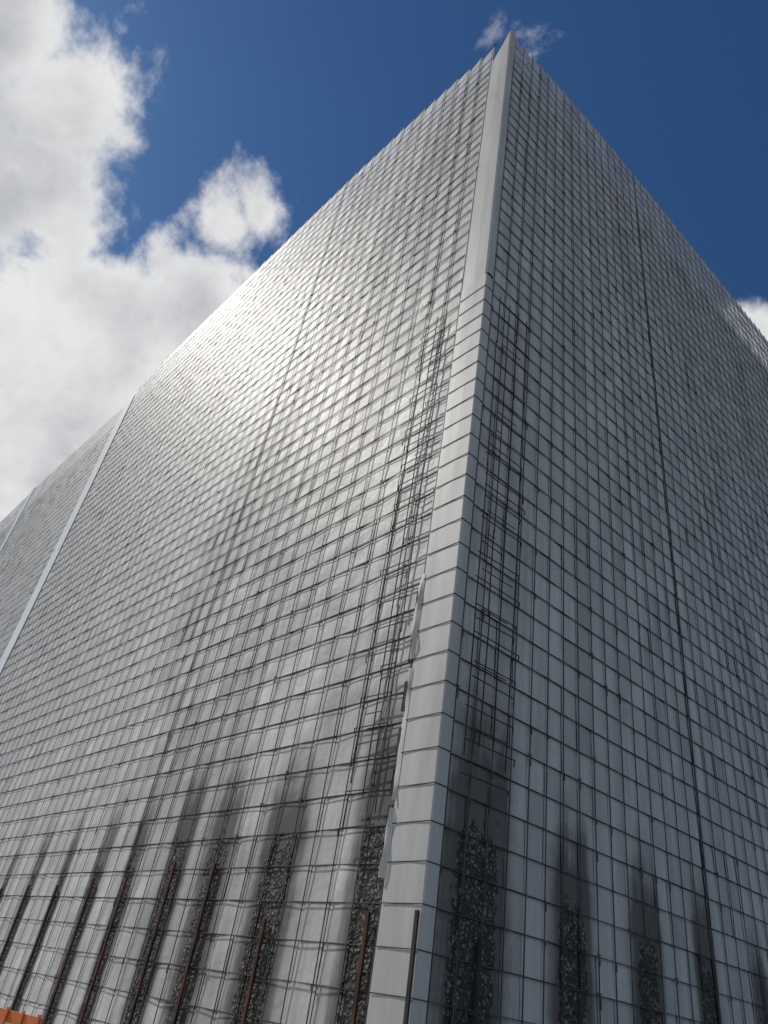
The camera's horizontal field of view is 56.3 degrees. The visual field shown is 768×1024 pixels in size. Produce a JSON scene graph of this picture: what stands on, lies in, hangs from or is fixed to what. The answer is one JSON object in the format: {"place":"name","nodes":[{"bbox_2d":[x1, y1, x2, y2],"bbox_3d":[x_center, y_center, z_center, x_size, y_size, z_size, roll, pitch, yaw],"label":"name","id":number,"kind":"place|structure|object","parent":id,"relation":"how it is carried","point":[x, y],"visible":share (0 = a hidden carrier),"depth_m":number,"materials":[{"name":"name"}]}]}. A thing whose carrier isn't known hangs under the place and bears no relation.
{"place":"outdoors","nodes":[
{"label":"outdoors","id":0,"kind":"place"},
{"bbox_2d":[0,0,767,531],"label":"sky","id":1,"kind":"structure","parent":0,"point":[155,154],"materials":[{"name":"blue"}]},
{"label":"ground","id":2,"kind":"structure","parent":0,"visible":0},
{"bbox_2d":[0,494,28,547],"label":"annex panels","id":3,"kind":"object","parent":2,"relation":"on","point":[12,518],"visible":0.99,"depth_m":78.39,"materials":[{"name":"metal"}]},
{"bbox_2d":[0,487,35,552],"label":"annex far flashing","id":4,"kind":"object","parent":2,"relation":"on","point":[16,521],"visible":1,"depth_m":74.89,"materials":[{"name":"grey metal"}]},
{"bbox_2d":[0,1007,42,1023],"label":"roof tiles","id":5,"kind":"object","parent":2,"relation":"on","point":[7,1015],"visible":1,"depth_m":11.69,"materials":[{"name":"plastic"}]},
{"bbox_2d":[0,407,123,659],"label":"annex panels","id":6,"kind":"object","parent":2,"relation":"on","point":[55,481],"visible":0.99,"depth_m":61.33,"materials":[{"name":"metal"}]},
{"bbox_2d":[0,396,134,675],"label":"annex corner flashing","id":7,"kind":"object","parent":2,"relation":"on","point":[40,585],"visible":1,"depth_m":52.84,"materials":[{"name":"grey metal"}]},
{"bbox_2d":[0,188,344,1023],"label":"rod grid","id":8,"kind":"object","parent":2,"relation":"on","point":[138,594],"visible":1,"depth_m":36.04,"materials":[{"name":"grey metal"}]},
{"bbox_2d":[0,182,347,1023],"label":"panels","id":9,"kind":"object","parent":2,"relation":"on","point":[114,792],"visible":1,"depth_m":33.08,"materials":[{"name":"metal"}]},
{"bbox_2d":[0,861,370,1023],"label":"rust posts","id":10,"kind":"object","parent":2,"relation":"on","point":[358,978],"visible":0.94,"depth_m":18.42,"materials":[{"name":"metal"}]},
{"bbox_2d":[76,51,492,1023],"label":"rod grid","id":11,"kind":"object","parent":2,"relation":"on","point":[358,863],"visible":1,"depth_m":22.31,"materials":[{"name":"grey metal"}]},
{"bbox_2d":[337,310,447,835],"bbox_3d":[0.573,0.067,19.996,0.100,16.790,1.264,34,-42,-30],"label":"reinforcement mat","id":12,"kind":"object","parent":11,"relation":"attached to","point":[383,665],"visible":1,"depth_m":18.64,"materials":[{"name":"metal"}]},
{"bbox_2d":[460,30,515,292],"bbox_3d":[4.539,-15.504,29.999,0.345,19.460,1.170,34,-42,-30],"label":"corner trim","id":13,"kind":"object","parent":11,"relation":"attached to","point":[479,262],"visible":1,"depth_m":28.21,"materials":[{"name":"metal"}]},
{"bbox_2d":[82,47,494,1023],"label":"panels","id":14,"kind":"object","parent":2,"relation":"on","point":[312,921],"visible":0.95,"depth_m":20.80,"materials":[{"name":"metal"}]},
{"bbox_2d":[0,60,767,1023],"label":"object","id":15,"kind":"structure","parent":2,"relation":"on","point":[426,536],"depth_m":26.98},
{"bbox_2d":[461,297,528,796],"bbox_3d":[3.292,-0.454,19.631,1.723,15.585,0.098,33,-41,-29],"label":"reinforcement mat","id":16,"kind":"object","parent":15,"relation":"attached to","point":[489,612],"visible":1,"depth_m":18.31,"materials":[{"name":"metal"}]},
{"bbox_2d":[366,274,493,1023],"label":"corner cap panels","id":17,"kind":"object","parent":2,"relation":"on","point":[414,881],"visible":1,"depth_m":15.61,"materials":[{"name":"metal"}]},
{"bbox_2d":[378,573,425,877],"bbox_3d":[0.445,4.374,16.137,0.132,7.000,0.203,23,-37,-18],"label":"peeling flashing","id":18,"kind":"object","parent":17,"relation":"attached to","point":[383,868],"visible":1,"depth_m":15.68,"materials":[{"name":"metal"}]},
{"bbox_2d":[380,591,417,860],"bbox_3d":[0.421,4.567,16.116,0.030,6.457,0.148,34,-42,-30],"label":"flashing edge channel","id":19,"kind":"object","parent":18,"relation":"attached to","point":[400,729],"visible":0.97,"depth_m":15.81,"materials":[{"name":"metal"}]},
{"bbox_2d":[370,271,492,1001],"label":"corner cap joints","id":20,"kind":"object","parent":17,"relation":"attached to","point":[489,274],"visible":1,"depth_m":17.16,"materials":[{"name":"metal"}]},
{"bbox_2d":[403,910,581,1023],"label":"steel posts","id":21,"kind":"object","parent":2,"relation":"on","point":[477,976],"visible":1,"depth_m":12.96,"materials":[{"name":"black metal"}]},
{"bbox_2d":[427,37,717,1023],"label":"panels","id":22,"kind":"object","parent":2,"relation":"on","point":[545,781],"visible":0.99,"depth_m":19.46,"materials":[{"name":"metal"}]},
{"bbox_2d":[425,41,720,1023],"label":"rod grid","id":23,"kind":"object","parent":2,"relation":"on","point":[529,755],"visible":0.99,"depth_m":20.64,"materials":[{"name":"grey metal"}]},
{"bbox_2d":[633,175,767,1023],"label":"wall","id":24,"kind":"structure","parent":2,"relation":"on","point":[720,955],"depth_m":28.40,"materials":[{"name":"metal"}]},
{"bbox_2d":[633,172,767,1023],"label":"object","id":25,"kind":"object","parent":2,"relation":"on","point":[751,820],"visible":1,"depth_m":30.16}
]}

